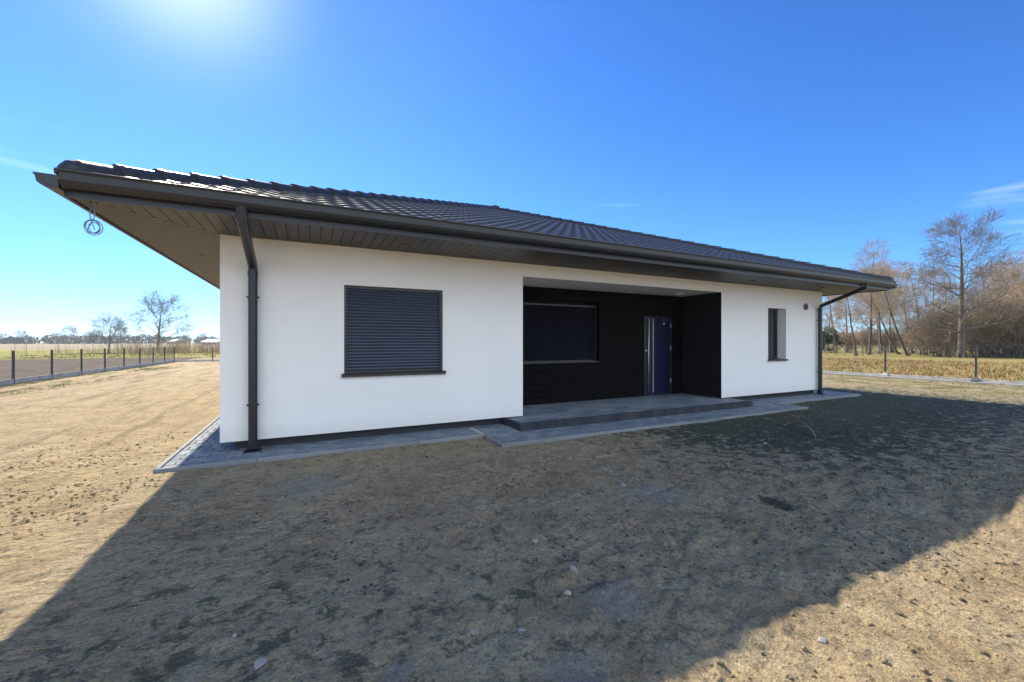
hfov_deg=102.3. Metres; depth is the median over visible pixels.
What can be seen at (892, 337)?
bare shrub
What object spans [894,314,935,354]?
bare shrub
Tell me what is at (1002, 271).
bare tree
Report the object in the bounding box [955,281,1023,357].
bare shrub
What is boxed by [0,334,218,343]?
wood
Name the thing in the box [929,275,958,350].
bare tree
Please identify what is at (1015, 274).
bare tree
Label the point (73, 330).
field tree
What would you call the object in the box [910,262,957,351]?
bare tree
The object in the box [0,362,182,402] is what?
grass
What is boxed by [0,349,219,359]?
field margin
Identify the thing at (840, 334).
wood
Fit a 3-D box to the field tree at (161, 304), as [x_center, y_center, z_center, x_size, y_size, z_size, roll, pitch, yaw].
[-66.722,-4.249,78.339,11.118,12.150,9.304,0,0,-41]
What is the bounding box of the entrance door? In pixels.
[642,316,671,395]
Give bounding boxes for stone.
[254,657,266,669]
[517,627,526,631]
[563,590,571,594]
[569,565,576,571]
[818,637,826,643]
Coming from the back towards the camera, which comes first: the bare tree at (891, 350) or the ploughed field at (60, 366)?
the bare tree at (891, 350)
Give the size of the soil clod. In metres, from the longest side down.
0.047 x 0.041 x 0.030 m
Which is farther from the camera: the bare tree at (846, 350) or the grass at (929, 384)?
the bare tree at (846, 350)
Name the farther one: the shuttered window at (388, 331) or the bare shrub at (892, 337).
the bare shrub at (892, 337)
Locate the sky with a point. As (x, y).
(810, 131)
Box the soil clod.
[376,609,382,614]
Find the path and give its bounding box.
[822,372,1023,385]
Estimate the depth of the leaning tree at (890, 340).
52.63 m
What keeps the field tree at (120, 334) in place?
on the field at (46, 346)
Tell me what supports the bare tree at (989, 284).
on the meadow
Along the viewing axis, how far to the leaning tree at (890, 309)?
45.98 m
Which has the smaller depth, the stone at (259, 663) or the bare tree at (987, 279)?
the stone at (259, 663)
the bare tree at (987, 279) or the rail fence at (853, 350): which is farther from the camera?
the bare tree at (987, 279)
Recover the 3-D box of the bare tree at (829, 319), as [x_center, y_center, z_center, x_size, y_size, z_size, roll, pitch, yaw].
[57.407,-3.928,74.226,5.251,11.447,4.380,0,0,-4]
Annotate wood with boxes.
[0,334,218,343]
[822,330,912,344]
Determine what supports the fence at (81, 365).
on the ground at (214, 592)
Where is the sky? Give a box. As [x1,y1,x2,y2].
[0,0,1023,342]
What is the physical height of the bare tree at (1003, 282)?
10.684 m
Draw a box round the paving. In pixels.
[162,390,851,467]
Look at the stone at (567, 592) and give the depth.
2.52 m
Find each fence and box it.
[0,347,174,385]
[175,347,219,361]
[822,344,1023,383]
[826,344,889,355]
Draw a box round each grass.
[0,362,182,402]
[2,352,219,358]
[824,374,1023,397]
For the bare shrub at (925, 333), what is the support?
on the meadow
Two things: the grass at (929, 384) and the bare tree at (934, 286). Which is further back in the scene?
the bare tree at (934, 286)
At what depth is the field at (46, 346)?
147.47 m
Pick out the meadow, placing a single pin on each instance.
(981, 359)
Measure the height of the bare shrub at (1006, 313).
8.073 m
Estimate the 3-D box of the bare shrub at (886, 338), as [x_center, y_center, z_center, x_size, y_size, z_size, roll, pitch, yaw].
[57.441,-0.586,62.342,5.107,4.844,4.448,0,0,-44]
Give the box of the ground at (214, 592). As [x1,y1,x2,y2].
[0,344,1023,681]
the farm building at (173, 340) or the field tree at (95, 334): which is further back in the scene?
the farm building at (173, 340)
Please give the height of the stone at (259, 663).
0.026 m
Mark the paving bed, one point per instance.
(472, 428)
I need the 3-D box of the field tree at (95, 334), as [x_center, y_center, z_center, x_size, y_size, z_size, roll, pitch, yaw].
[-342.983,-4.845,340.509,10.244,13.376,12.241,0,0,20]
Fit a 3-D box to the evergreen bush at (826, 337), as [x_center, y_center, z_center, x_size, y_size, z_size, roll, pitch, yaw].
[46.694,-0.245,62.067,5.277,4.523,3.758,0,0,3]
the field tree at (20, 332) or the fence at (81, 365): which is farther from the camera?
the field tree at (20, 332)
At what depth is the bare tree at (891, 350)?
59.73 m
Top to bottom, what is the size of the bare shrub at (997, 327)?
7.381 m
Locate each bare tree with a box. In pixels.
[822,296,848,345]
[822,296,851,352]
[823,266,871,355]
[827,269,866,351]
[847,238,901,354]
[849,259,884,350]
[854,255,912,353]
[867,264,912,352]
[881,259,928,353]
[888,259,946,354]
[890,206,1023,357]
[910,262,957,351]
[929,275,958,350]
[964,269,1014,303]
[969,262,1013,298]
[975,256,1023,292]
[982,261,1023,355]
[992,246,1023,295]
[998,263,1023,297]
[1000,260,1023,300]
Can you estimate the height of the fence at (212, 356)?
1.312 m
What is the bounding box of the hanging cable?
[83,202,102,235]
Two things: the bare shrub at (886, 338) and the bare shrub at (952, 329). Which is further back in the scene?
the bare shrub at (886, 338)
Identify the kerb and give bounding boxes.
[153,390,860,472]
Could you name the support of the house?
on the ground at (214, 592)
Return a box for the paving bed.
[181,423,519,461]
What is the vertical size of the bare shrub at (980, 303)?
8.650 m
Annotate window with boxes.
[342,285,445,377]
[523,302,599,363]
[768,309,787,360]
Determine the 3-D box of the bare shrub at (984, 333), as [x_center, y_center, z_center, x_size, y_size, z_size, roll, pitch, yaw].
[48.923,-1.577,42.278,6.355,6.920,7.296,0,0,17]
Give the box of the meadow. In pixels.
[822,345,1023,380]
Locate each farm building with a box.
[169,339,184,343]
[201,339,219,344]
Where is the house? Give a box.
[32,160,897,452]
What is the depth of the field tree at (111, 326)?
60.02 m
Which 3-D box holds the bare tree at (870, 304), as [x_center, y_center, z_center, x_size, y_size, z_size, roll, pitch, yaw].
[42.748,-5.313,48.971,5.422,14.172,6.501,0,0,40]
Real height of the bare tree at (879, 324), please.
13.194 m
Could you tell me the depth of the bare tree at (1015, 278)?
43.59 m
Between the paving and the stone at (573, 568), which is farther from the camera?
the paving
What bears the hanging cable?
hanging from the house
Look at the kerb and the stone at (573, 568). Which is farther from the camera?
the kerb
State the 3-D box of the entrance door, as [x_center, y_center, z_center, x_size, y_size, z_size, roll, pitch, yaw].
[3.785,0.340,10.712,0.960,2.080,0.148,0,0,-26]
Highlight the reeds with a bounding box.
[9,336,219,354]
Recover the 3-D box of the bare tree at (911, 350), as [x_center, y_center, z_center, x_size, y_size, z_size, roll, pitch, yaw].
[52.502,-4.781,55.681,5.005,13.082,6.001,0,0,-41]
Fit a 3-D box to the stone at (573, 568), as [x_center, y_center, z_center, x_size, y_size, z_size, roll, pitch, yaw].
[0.412,1.522,2.771,0.058,0.042,0.048,0,0,26]
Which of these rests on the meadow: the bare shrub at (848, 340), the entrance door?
the bare shrub at (848, 340)
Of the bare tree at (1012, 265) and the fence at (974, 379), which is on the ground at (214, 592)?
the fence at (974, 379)
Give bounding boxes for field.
[0,343,218,349]
[0,357,199,379]
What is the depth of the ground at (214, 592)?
3.04 m
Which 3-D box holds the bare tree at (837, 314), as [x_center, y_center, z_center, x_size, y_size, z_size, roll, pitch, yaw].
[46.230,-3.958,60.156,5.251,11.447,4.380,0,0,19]
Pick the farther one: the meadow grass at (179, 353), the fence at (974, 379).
the meadow grass at (179, 353)
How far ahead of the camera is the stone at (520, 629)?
2.19 m
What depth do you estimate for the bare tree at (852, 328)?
47.07 m
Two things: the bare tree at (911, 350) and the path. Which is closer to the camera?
the path
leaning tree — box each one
[853,273,900,353]
[862,262,919,355]
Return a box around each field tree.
[13,329,27,336]
[48,332,64,342]
[59,325,78,343]
[82,331,95,343]
[86,312,127,352]
[86,329,105,343]
[108,324,131,344]
[119,287,196,346]
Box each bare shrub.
[837,329,862,352]
[855,323,878,351]
[875,324,904,351]
[881,321,920,352]
[892,298,987,356]
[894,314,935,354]
[902,308,956,356]
[907,301,977,355]
[945,282,1023,356]
[949,299,1012,356]
[951,290,1023,357]
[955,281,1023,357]
[957,287,995,354]
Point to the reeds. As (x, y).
(187, 347)
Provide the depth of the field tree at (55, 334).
329.85 m
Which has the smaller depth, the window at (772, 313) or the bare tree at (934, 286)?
the window at (772, 313)
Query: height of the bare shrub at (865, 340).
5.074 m
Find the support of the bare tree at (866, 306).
on the meadow
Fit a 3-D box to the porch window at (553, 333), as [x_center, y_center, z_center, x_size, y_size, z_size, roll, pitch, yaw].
[1.023,-0.195,9.416,2.320,1.390,0.245,0,0,-26]
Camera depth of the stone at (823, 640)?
2.11 m
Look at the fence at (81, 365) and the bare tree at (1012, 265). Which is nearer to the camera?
the fence at (81, 365)
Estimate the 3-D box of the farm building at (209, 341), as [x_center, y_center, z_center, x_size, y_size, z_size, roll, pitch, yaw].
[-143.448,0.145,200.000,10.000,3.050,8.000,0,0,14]
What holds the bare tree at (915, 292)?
on the meadow
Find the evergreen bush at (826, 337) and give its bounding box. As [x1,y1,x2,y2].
[822,327,844,352]
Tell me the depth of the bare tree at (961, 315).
39.33 m

